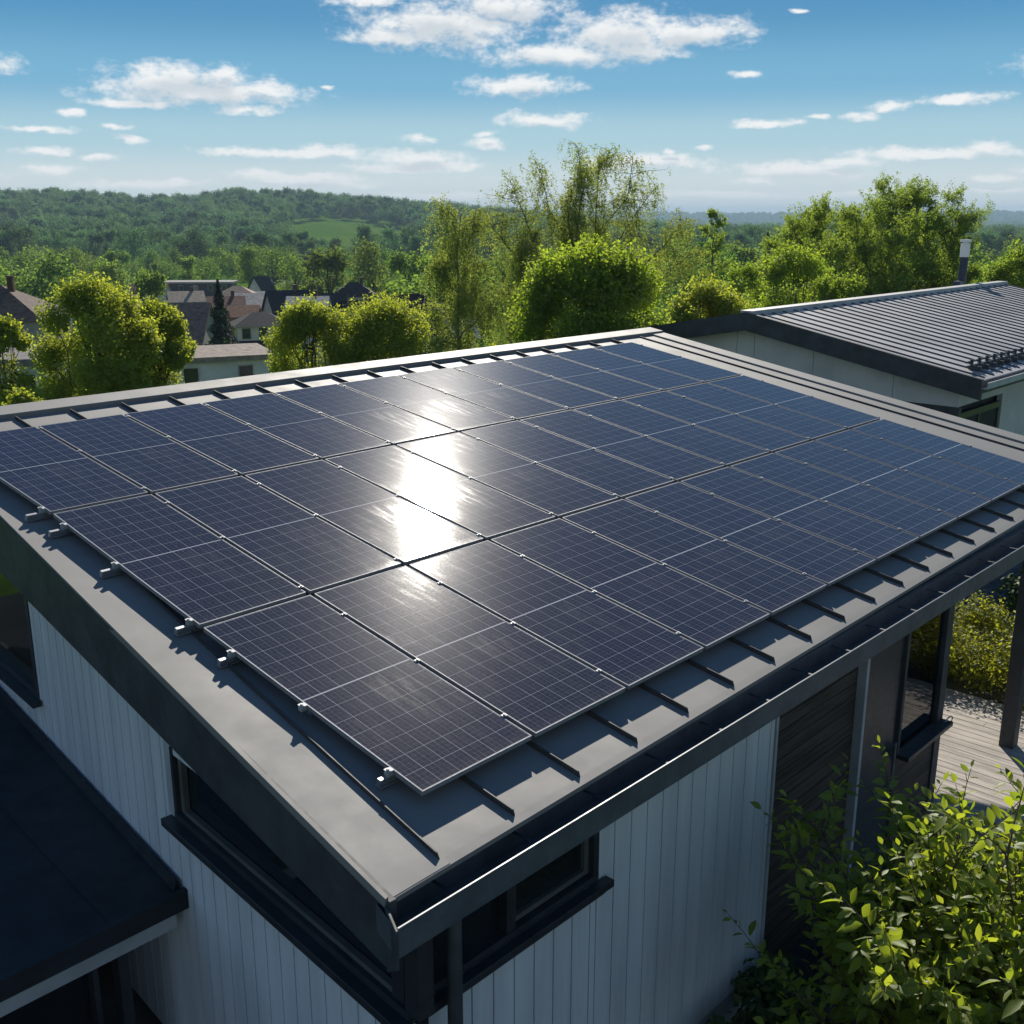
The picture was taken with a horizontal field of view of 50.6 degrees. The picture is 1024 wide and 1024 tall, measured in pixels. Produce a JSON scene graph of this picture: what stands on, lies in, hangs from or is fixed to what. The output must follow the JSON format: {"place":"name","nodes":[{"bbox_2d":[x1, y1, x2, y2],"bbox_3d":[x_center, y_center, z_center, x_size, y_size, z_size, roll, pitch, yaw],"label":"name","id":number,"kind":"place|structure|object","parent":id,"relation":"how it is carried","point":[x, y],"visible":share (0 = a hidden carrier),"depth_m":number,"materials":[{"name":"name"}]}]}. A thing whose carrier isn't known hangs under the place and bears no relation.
{"place":"outdoors","nodes":[
{"label":"outdoors","id":0,"kind":"place"},
{"bbox_2d":[0,212,1001,393],"bbox_3d":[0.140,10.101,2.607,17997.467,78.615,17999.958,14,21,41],"label":"ground","id":1,"kind":"structure","parent":0,"point":[329,227],"depth_m":864.21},
{"bbox_2d":[1,387,43,404],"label":"garden bush","id":2,"kind":"object","parent":1,"relation":"on","point":[18,397],"visible":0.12,"depth_m":21.89,"materials":[{"name":"green plant"}]},
{"bbox_2d":[0,313,45,405],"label":"maple tree","id":3,"kind":"object","parent":1,"relation":"on","point":[13,335],"visible":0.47,"depth_m":24.29,"materials":[{"name":"green plant"}]},
{"bbox_2d":[0,344,68,391],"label":"town house","id":4,"kind":"structure","parent":1,"relation":"on","point":[25,360],"depth_m":45.15,"materials":[{"name":"black"}]},
{"bbox_2d":[0,276,72,371],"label":"town house","id":5,"kind":"structure","parent":1,"relation":"on","point":[18,305],"depth_m":93.70,"materials":[{"name":"brick"}]},
{"bbox_2d":[0,245,90,304],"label":"leafy tree","id":6,"kind":"object","parent":1,"relation":"on","point":[48,268],"visible":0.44,"depth_m":147.11,"materials":[{"name":"green plant"}]},
{"bbox_2d":[56,244,90,279],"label":"leafy tree","id":7,"kind":"object","parent":1,"relation":"on","point":[76,252],"visible":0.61,"depth_m":291.21,"materials":[{"name":"green plant"}]},
{"bbox_2d":[27,266,165,400],"bbox_3d":[-10.725,-3.024,28.166,3.553,6.584,3.645,-5,16,-17],"label":"maple tree","id":8,"kind":"object","parent":1,"relation":"on","point":[105,313],"visible":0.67,"depth_m":27.35,"materials":[{"name":"green plant"}]},
{"bbox_2d":[93,256,133,299],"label":"leafy tree","id":9,"kind":"object","parent":1,"relation":"on","point":[111,270],"visible":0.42,"depth_m":188.61,"materials":[{"name":"green plant"}]},
{"bbox_2d":[101,248,131,284],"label":"leafy tree","id":10,"kind":"object","parent":1,"relation":"on","point":[110,257],"visible":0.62,"depth_m":271.52,"materials":[{"name":"green plant"}]},
{"bbox_2d":[125,267,168,302],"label":"leafy tree","id":11,"kind":"object","parent":1,"relation":"on","point":[151,283],"visible":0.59,"depth_m":124.69,"materials":[{"name":"green plant"}]},
{"bbox_2d":[95,303,220,353],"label":"town house","id":12,"kind":"structure","parent":1,"relation":"on","point":[198,317],"depth_m":100.18,"materials":[{"name":"black"}]},
{"bbox_2d":[124,295,198,387],"bbox_3d":[-9.864,-2.956,30.105,2.400,6.065,2.398,14,21,41],"label":"maple tree","id":13,"kind":"object","parent":1,"relation":"on","point":[177,356],"visible":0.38,"depth_m":29.44,"materials":[{"name":"green plant"}]},
{"bbox_2d":[166,287,205,302],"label":"town house","id":14,"kind":"structure","parent":1,"relation":"on","point":[191,296],"depth_m":200.59,"materials":[{"name":"brick"}]},
{"bbox_2d":[177,255,203,279],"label":"leafy tree","id":15,"kind":"object","parent":1,"relation":"on","point":[187,264],"visible":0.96,"depth_m":265.07,"materials":[{"name":"green plant"}]},
{"bbox_2d":[164,280,238,297],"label":"town house","id":16,"kind":"structure","parent":1,"relation":"on","point":[207,287],"depth_m":243.97,"materials":[{"name":"black"}]},
{"bbox_2d":[186,256,221,279],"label":"leafy tree","id":17,"kind":"object","parent":1,"relation":"on","point":[214,273],"visible":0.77,"depth_m":282.16,"materials":[{"name":"green plant"}]},
{"bbox_2d":[159,343,276,384],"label":"town house","id":18,"kind":"structure","parent":1,"relation":"on","point":[214,362],"depth_m":72.62,"materials":[{"name":"white"}]},
{"bbox_2d":[204,279,238,344],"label":"conifer tree","id":19,"kind":"object","parent":1,"relation":"on","point":[219,302],"visible":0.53,"depth_m":90.39,"materials":[{"name":"green plant"}]},
{"bbox_2d":[226,305,261,337],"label":"town house","id":20,"kind":"structure","parent":1,"relation":"on","point":[236,311],"depth_m":144.13,"materials":[{"name":"black"}]},
{"bbox_2d":[233,243,258,285],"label":"leafy tree","id":21,"kind":"object","parent":1,"relation":"on","point":[247,253],"visible":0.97,"depth_m":267.11,"materials":[{"name":"green plant"}]},
{"bbox_2d":[247,276,275,291],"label":"town house","id":22,"kind":"structure","parent":1,"relation":"on","point":[261,283],"depth_m":228.22,"materials":[{"name":"black"}]},
{"bbox_2d":[229,312,296,350],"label":"town house","id":23,"kind":"structure","parent":1,"relation":"on","point":[248,327],"depth_m":122.96,"materials":[{"name":"black"}]},
{"bbox_2d":[250,244,298,286],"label":"leafy tree","id":24,"kind":"object","parent":1,"relation":"on","point":[269,272],"visible":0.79,"depth_m":267.52,"materials":[{"name":"green plant"}]},
{"bbox_2d":[261,284,310,316],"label":"town house","id":25,"kind":"structure","parent":1,"relation":"on","point":[273,301],"depth_m":164.41,"materials":[{"name":"brick"}]},
{"bbox_2d":[274,252,315,289],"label":"leafy tree","id":26,"kind":"object","parent":1,"relation":"on","point":[295,272],"visible":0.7,"depth_m":214.91,"materials":[{"name":"green plant"}]},
{"bbox_2d":[257,290,366,372],"bbox_3d":[-5.975,-3.513,32.787,3.369,6.353,3.318,14,21,41],"label":"maple tree","id":27,"kind":"object","parent":1,"relation":"on","point":[303,321],"visible":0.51,"depth_m":31.75,"materials":[{"name":"green plant"}]},
{"bbox_2d":[299,245,351,292],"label":"leafy tree","id":28,"kind":"object","parent":1,"relation":"on","point":[330,261],"visible":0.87,"depth_m":181.62,"materials":[{"name":"green plant"}]},
{"bbox_2d":[333,277,376,300],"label":"town house","id":29,"kind":"structure","parent":1,"relation":"on","point":[353,289],"depth_m":187.40,"materials":[{"name":"brick"}]},
{"bbox_2d":[346,233,395,295],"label":"leafy tree","id":30,"kind":"object","parent":1,"relation":"on","point":[370,272],"visible":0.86,"depth_m":205.81,"materials":[{"name":"green plant"}]},
{"bbox_2d":[321,284,431,361],"bbox_3d":[-3.994,-3.767,33.955,3.781,6.665,4.151,-5,16,-18],"label":"maple tree","id":31,"kind":"object","parent":1,"relation":"on","point":[398,327],"visible":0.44,"depth_m":32.55,"materials":[{"name":"green plant"}]},
{"bbox_2d":[297,293,455,369],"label":"town house","id":32,"kind":"structure","parent":1,"relation":"on","point":[411,298],"depth_m":65.38,"materials":[{"name":"black"}]},
{"bbox_2d":[385,247,428,294],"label":"leafy tree","id":33,"kind":"object","parent":1,"relation":"on","point":[397,262],"visible":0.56,"depth_m":164.63,"materials":[{"name":"green plant"}]},
{"bbox_2d":[380,238,497,343],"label":"leafy tree","id":34,"kind":"object","parent":1,"relation":"on","point":[407,288],"visible":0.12,"depth_m":110.74,"materials":[{"name":"green plant"}]},
{"bbox_2d":[416,191,513,354],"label":"birch tree","id":35,"kind":"object","parent":1,"relation":"on","point":[469,292],"visible":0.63,"depth_m":40.88,"materials":[{"name":"green plant"}]},
{"bbox_2d":[0,185,1023,266],"bbox_3d":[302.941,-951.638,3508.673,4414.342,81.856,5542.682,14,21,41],"label":"wood","id":36,"kind":"object","parent":1,"relation":"on","point":[230,220],"visible":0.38,"depth_m":675.33,"materials":[{"name":"plant"}]},
{"bbox_2d":[469,239,563,343],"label":"leafy tree","id":37,"kind":"object","parent":1,"relation":"on","point":[503,272],"visible":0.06,"depth_m":124.34,"materials":[{"name":"green plant"}]},
{"bbox_2d":[482,222,556,344],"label":"birch tree","id":38,"kind":"object","parent":1,"relation":"on","point":[533,233],"visible":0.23,"depth_m":45.90,"materials":[{"name":"green plant"}]},
{"bbox_2d":[503,230,675,344],"bbox_3d":[2.001,-3.664,28.005,4.924,7.055,4.802,14,21,41],"label":"lime tree","id":39,"kind":"object","parent":1,"relation":"on","point":[601,284],"visible":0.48,"depth_m":26.53,"materials":[{"name":"green plant"}]},
{"bbox_2d":[461,138,720,340],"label":"birch tree","id":40,"kind":"object","parent":1,"relation":"on","point":[577,216],"visible":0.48,"depth_m":46.40,"materials":[{"name":"green plant"}]},
{"bbox_2d":[657,269,754,322],"bbox_3d":[5.816,-3.768,32.592,3.424,6.950,3.439,14,21,41],"label":"maple tree","id":41,"kind":"object","parent":1,"relation":"on","point":[712,299],"visible":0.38,"depth_m":31.72,"materials":[{"name":"green plant"}]},
{"bbox_2d":[653,228,758,322],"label":"leafy tree","id":42,"kind":"object","parent":1,"relation":"on","point":[736,260],"visible":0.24,"depth_m":114.72,"materials":[{"name":"green plant"}]},
{"bbox_2d":[694,206,736,301],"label":"pine tree","id":43,"kind":"object","parent":1,"relation":"on","point":[716,247],"visible":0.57,"depth_m":76.16,"materials":[{"name":"green plant"}]},
{"bbox_2d":[716,260,770,308],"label":"lime tree","id":44,"kind":"object","parent":1,"relation":"on","point":[749,274],"visible":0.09,"depth_m":49.65,"materials":[{"name":"green plant"}]},
{"bbox_2d":[742,237,842,309],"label":"lime tree","id":45,"kind":"object","parent":1,"relation":"on","point":[801,264],"visible":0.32,"depth_m":43.01,"materials":[{"name":"green plant"}]},
{"bbox_2d":[735,191,855,307],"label":"willow tree","id":46,"kind":"object","parent":1,"relation":"on","point":[815,221],"visible":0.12,"depth_m":53.65,"materials":[{"name":"green plant"}]},
{"bbox_2d":[642,239,1023,435],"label":"neighbour house","id":47,"kind":"structure","parent":1,"relation":"on","point":[956,348],"depth_m":24.76,"materials":[{"name":"metal"}]},
{"bbox_2d":[953,400,1000,427],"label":"window","id":48,"kind":"structure","parent":47,"relation":"in","point":[986,414],"depth_m":23.72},
{"bbox_2d":[813,269,867,300],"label":"lime tree","id":49,"kind":"object","parent":1,"relation":"on","point":[851,287],"visible":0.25,"depth_m":40.25,"materials":[{"name":"green plant"}]},
{"bbox_2d":[803,200,885,299],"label":"willow tree","id":50,"kind":"object","parent":1,"relation":"on","point":[838,230],"visible":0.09,"depth_m":57.48,"materials":[{"name":"green plant"}]},
{"bbox_2d":[801,187,936,298],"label":"willow tree","id":51,"kind":"object","parent":1,"relation":"on","point":[888,278],"visible":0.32,"depth_m":49.43,"materials":[{"name":"green plant"}]},
{"bbox_2d":[829,171,957,291],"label":"willow tree","id":52,"kind":"object","parent":1,"relation":"on","point":[905,206],"visible":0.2,"depth_m":53.82,"materials":[{"name":"green plant"}]},
{"bbox_2d":[899,181,996,291],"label":"willow tree","id":53,"kind":"object","parent":1,"relation":"on","point":[964,221],"visible":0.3,"depth_m":54.37,"materials":[{"name":"green plant"}]},
{"bbox_2d":[981,237,1023,287],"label":"lime tree","id":54,"kind":"object","parent":1,"relation":"on","point":[1002,272],"visible":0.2,"depth_m":45.69,"materials":[{"name":"green plant"}]},
{"bbox_2d":[0,0,1023,216],"label":"sky","id":55,"kind":"structure","parent":0,"point":[768,106],"materials":[{"name":"blue"}]},
{"bbox_2d":[87,522,1023,1023],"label":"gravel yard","id":56,"kind":"structure","parent":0,"point":[145,1014],"depth_m":9.64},
{"bbox_2d":[0,689,188,1023],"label":"annex building","id":57,"kind":"structure","parent":56,"relation":"on","point":[89,883],"depth_m":7.80,"materials":[{"name":"black"}]},
{"bbox_2d":[0,952,135,1023],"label":"sliding door","id":58,"kind":"structure","parent":57,"relation":"in","point":[69,1003],"depth_m":7.74,"materials":[{"name":"black"}]},
{"bbox_2d":[0,327,1023,1023],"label":"solar house","id":59,"kind":"structure","parent":56,"relation":"on","point":[606,861],"depth_m":7.56,"materials":[{"name":"metal"}]},
{"bbox_2d":[0,573,41,708],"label":"window","id":60,"kind":"structure","parent":59,"relation":"in","point":[17,656],"depth_m":9.83,"materials":[{"name":"grey"}]},
{"bbox_2d":[161,740,433,1023],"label":"window","id":61,"kind":"structure","parent":59,"relation":"in","point":[203,823],"depth_m":6.61,"materials":[{"name":"black"}]},
{"bbox_2d":[78,355,680,451],"bbox_3d":[-1.031,-1.375,13.252,0.060,0.120,10.781,25,27,38],"label":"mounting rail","id":62,"kind":"object","parent":59,"relation":"attached to","point":[321,412],"visible":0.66,"depth_m":12.10,"materials":[{"name":"metal"}]},
{"bbox_2d":[125,403,318,475],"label":"solar module","id":63,"kind":"object","parent":62,"relation":"attached to","point":[230,443],"visible":1,"depth_m":10.92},
{"bbox_2d":[274,384,455,445],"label":"solar module","id":64,"kind":"object","parent":62,"relation":"attached to","point":[383,421],"visible":1,"depth_m":12.27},
{"bbox_2d":[339,375,514,431],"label":"solar module","id":65,"kind":"object","parent":62,"relation":"attached to","point":[437,407],"visible":1,"depth_m":12.96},
{"bbox_2d":[398,368,567,420],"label":"solar module","id":66,"kind":"object","parent":62,"relation":"attached to","point":[494,397],"visible":1,"depth_m":13.65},
{"bbox_2d":[453,360,616,409],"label":"solar module","id":67,"kind":"object","parent":62,"relation":"attached to","point":[570,396],"visible":1,"depth_m":14.36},
{"bbox_2d":[503,354,661,399],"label":"solar module","id":68,"kind":"object","parent":62,"relation":"attached to","point":[593,379],"visible":1,"depth_m":15.08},
{"bbox_2d":[25,373,741,521],"bbox_3d":[-0.235,-1.005,12.572,0.060,0.120,10.829,25,27,37],"label":"mounting rail","id":69,"kind":"object","parent":59,"relation":"attached to","point":[41,513],"visible":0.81,"depth_m":8.83,"materials":[{"name":"metal"}]},
{"bbox_2d":[0,426,147,514],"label":"solar module","id":70,"kind":"object","parent":69,"relation":"on","point":[48,472],"visible":1,"depth_m":9.54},
{"bbox_2d":[39,414,237,494],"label":"solar module","id":71,"kind":"object","parent":69,"relation":"on","point":[136,453],"visible":1,"depth_m":10.26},
{"bbox_2d":[203,393,390,459],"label":"solar module","id":72,"kind":"object","parent":69,"relation":"on","point":[311,432],"visible":1,"depth_m":11.59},
{"bbox_2d":[550,348,702,390],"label":"solar module","id":73,"kind":"object","parent":69,"relation":"on","point":[642,373],"visible":1,"depth_m":15.80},
{"bbox_2d":[593,342,740,382],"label":"solar module","id":74,"kind":"object","parent":69,"relation":"on","point":[680,365],"visible":1,"depth_m":16.54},
{"bbox_2d":[99,395,812,577],"bbox_3d":[0.646,-0.590,11.804,0.060,0.120,10.792,25,27,38],"label":"mounting rail","id":75,"kind":"object","parent":59,"relation":"attached to","point":[115,569],"visible":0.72,"depth_m":8.06,"materials":[{"name":"metal"}]},
{"bbox_2d":[155,476,400,593],"bbox_3d":[-2.002,0.139,9.033,2.250,0.032,0.900,25,27,37],"label":"solar module","id":76,"kind":"object","parent":75,"relation":"attached to","point":[295,545],"visible":1,"depth_m":8.92,"materials":[{"name":"glass"}]},
{"bbox_2d":[245,460,482,565],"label":"solar module","id":77,"kind":"object","parent":75,"relation":"attached to","point":[393,526],"visible":1,"depth_m":9.59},
{"bbox_2d":[325,445,554,539],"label":"solar module","id":78,"kind":"object","parent":75,"relation":"attached to","point":[470,505],"visible":1,"depth_m":10.26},
{"bbox_2d":[397,432,617,518],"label":"solar module","id":79,"kind":"object","parent":75,"relation":"attached to","point":[546,490],"visible":1,"depth_m":10.94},
{"bbox_2d":[461,420,673,498],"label":"solar module","id":80,"kind":"object","parent":75,"relation":"attached to","point":[621,479],"visible":1,"depth_m":11.63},
{"bbox_2d":[520,410,723,481],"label":"solar module","id":81,"kind":"object","parent":75,"relation":"attached to","point":[655,456],"visible":1,"depth_m":12.32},
{"bbox_2d":[573,400,768,466],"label":"solar module","id":82,"kind":"object","parent":75,"relation":"attached to","point":[702,442],"visible":1,"depth_m":13.02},
{"bbox_2d":[622,391,809,452],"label":"solar module","id":83,"kind":"object","parent":75,"relation":"attached to","point":[771,439],"visible":1,"depth_m":13.73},
{"bbox_2d":[666,383,846,440],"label":"solar module","id":84,"kind":"object","parent":75,"relation":"attached to","point":[784,419],"visible":1,"depth_m":14.45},
{"bbox_2d":[391,831,613,1023],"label":"window","id":85,"kind":"structure","parent":59,"relation":"in","point":[515,910],"depth_m":6.39,"materials":[{"name":"black"}]},
{"bbox_2d":[174,416,881,635],"bbox_3d":[1.406,-0.236,11.155,0.060,0.120,10.802,25,27,38],"label":"mounting rail","id":86,"kind":"object","parent":59,"relation":"attached to","point":[188,627],"visible":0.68,"depth_m":7.64,"materials":[{"name":"metal"}]},
{"bbox_2d":[53,494,305,627],"bbox_3d":[-2.630,0.319,8.377,2.248,0.032,0.908,25,27,37],"label":"solar module","id":87,"kind":"object","parent":86,"relation":"on","point":[186,567],"visible":1,"depth_m":8.26,"materials":[{"name":"glass"}]},
{"bbox_2d":[707,375,879,429],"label":"solar module","id":88,"kind":"object","parent":86,"relation":"on","point":[821,409],"visible":1,"depth_m":15.16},
{"bbox_2d":[297,445,972,715],"bbox_3d":[2.370,0.193,10.379,0.060,0.120,10.741,25,27,37],"label":"mounting rail","id":89,"kind":"object","parent":59,"relation":"attached to","point":[302,707],"visible":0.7,"depth_m":6.67,"materials":[{"name":"metal"}]},
{"bbox_2d":[409,540,703,689],"bbox_3d":[0.287,0.721,8.295,2.255,0.033,0.920,25,27,38],"label":"solar module","id":90,"kind":"object","parent":89,"relation":"attached to","point":[624,647],"visible":1,"depth_m":8.18,"materials":[{"name":"glass"}]},
{"bbox_2d":[562,499,826,615],"bbox_3d":[1.580,0.350,9.644,2.254,0.032,0.931,25,27,37],"label":"solar module","id":91,"kind":"object","parent":89,"relation":"attached to","point":[766,585],"visible":1,"depth_m":9.54,"materials":[{"name":"glass"}]},
{"bbox_2d":[680,467,918,560],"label":"solar module","id":92,"kind":"object","parent":89,"relation":"attached to","point":[877,541],"visible":1,"depth_m":10.91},
{"bbox_2d":[730,453,956,538],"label":"solar module","id":93,"kind":"object","parent":89,"relation":"attached to","point":[907,516],"visible":1,"depth_m":11.60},
{"bbox_2d":[775,440,990,518],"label":"solar module","id":94,"kind":"object","parent":89,"relation":"attached to","point":[943,498],"visible":1,"depth_m":12.30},
{"bbox_2d":[815,429,1020,501],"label":"solar module","id":95,"kind":"object","parent":89,"relation":"attached to","point":[992,488],"visible":1,"depth_m":13.00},
{"bbox_2d":[375,478,1006,788],"bbox_3d":[2.942,0.471,9.860,0.060,0.120,10.797,25,27,38],"label":"mounting rail","id":96,"kind":"object","parent":59,"relation":"attached to","point":[387,778],"visible":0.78,"depth_m":6.09,"materials":[{"name":"metal"}]},
{"bbox_2d":[203,595,531,795],"bbox_3d":[-0.990,1.087,6.962,2.255,0.032,0.921,25,27,37],"label":"solar module","id":97,"kind":"object","parent":96,"relation":"on","point":[421,730],"visible":0.98,"depth_m":6.83,"materials":[{"name":"glass"}]},
{"bbox_2d":[314,566,624,737],"bbox_3d":[-0.353,0.904,7.627,2.255,0.033,0.919,25,27,38],"label":"solar module","id":98,"kind":"object","parent":96,"relation":"on","point":[529,684],"visible":1,"depth_m":7.50,"materials":[{"name":"glass"}]},
{"bbox_2d":[491,518,769,649],"bbox_3d":[0.932,0.536,8.968,2.254,0.032,0.924,25,27,37],"label":"solar module","id":99,"kind":"object","parent":96,"relation":"on","point":[705,616],"visible":1,"depth_m":8.86,"materials":[{"name":"glass"}]},
{"bbox_2d":[625,482,875,585],"bbox_3d":[2.232,0.163,10.323,2.254,0.032,0.941,25,27,37],"label":"solar module","id":100,"kind":"object","parent":96,"relation":"attached to","point":[824,561],"visible":1,"depth_m":10.22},
{"bbox_2d":[851,419,1023,486],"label":"solar module","id":101,"kind":"object","parent":96,"relation":"attached to","point":[996,465],"visible":1,"depth_m":13.76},
{"bbox_2d":[849,636,905,889],"bbox_3d":[3.363,2.283,10.146,0.168,2.730,0.876,18,24,49],"label":"door","id":102,"kind":"structure","parent":59,"relation":"in","point":[885,675],"depth_m":10.13,"materials":[{"name":"metal"}]},
{"bbox_2d":[895,604,955,822],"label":"window","id":103,"kind":"structure","parent":59,"relation":"in","point":[921,723],"depth_m":10.76,"materials":[{"name":"glass"}]},
{"bbox_2d":[705,950,855,1023],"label":"garden bush","id":104,"kind":"object","parent":56,"relation":"on","point":[769,990],"visible":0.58,"depth_m":8.38,"materials":[{"name":"green plant"}]},
{"bbox_2d":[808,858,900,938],"bbox_3d":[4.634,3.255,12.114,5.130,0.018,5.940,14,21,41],"label":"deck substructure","id":105,"kind":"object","parent":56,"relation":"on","point":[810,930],"depth_m":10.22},
{"bbox_2d":[863,688,1023,938],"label":"deck","id":106,"kind":"structure","parent":105,"relation":"on","point":[970,735],"depth_m":12.99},
{"bbox_2d":[722,735,1023,1023],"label":"leafy shrub","id":107,"kind":"object","parent":56,"relation":"on","point":[942,921],"visible":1,"depth_m":6.77,"materials":[{"name":"green plant"}]},
{"bbox_2d":[947,589,1023,706],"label":"hedge","id":108,"kind":"object","parent":56,"relation":"on","point":[974,641],"visible":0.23,"depth_m":15.26,"materials":[{"name":"green plant"}]},
{"bbox_2d":[985,567,1020,612],"bbox_3d":[9.914,1.589,16.700,4.748,0.826,1.808,14,21,41],"label":"hedge","id":109,"kind":"object","parent":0,"point":[1011,598],"visible":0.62,"depth_m":17.83,"materials":[{"name":"green plant"}]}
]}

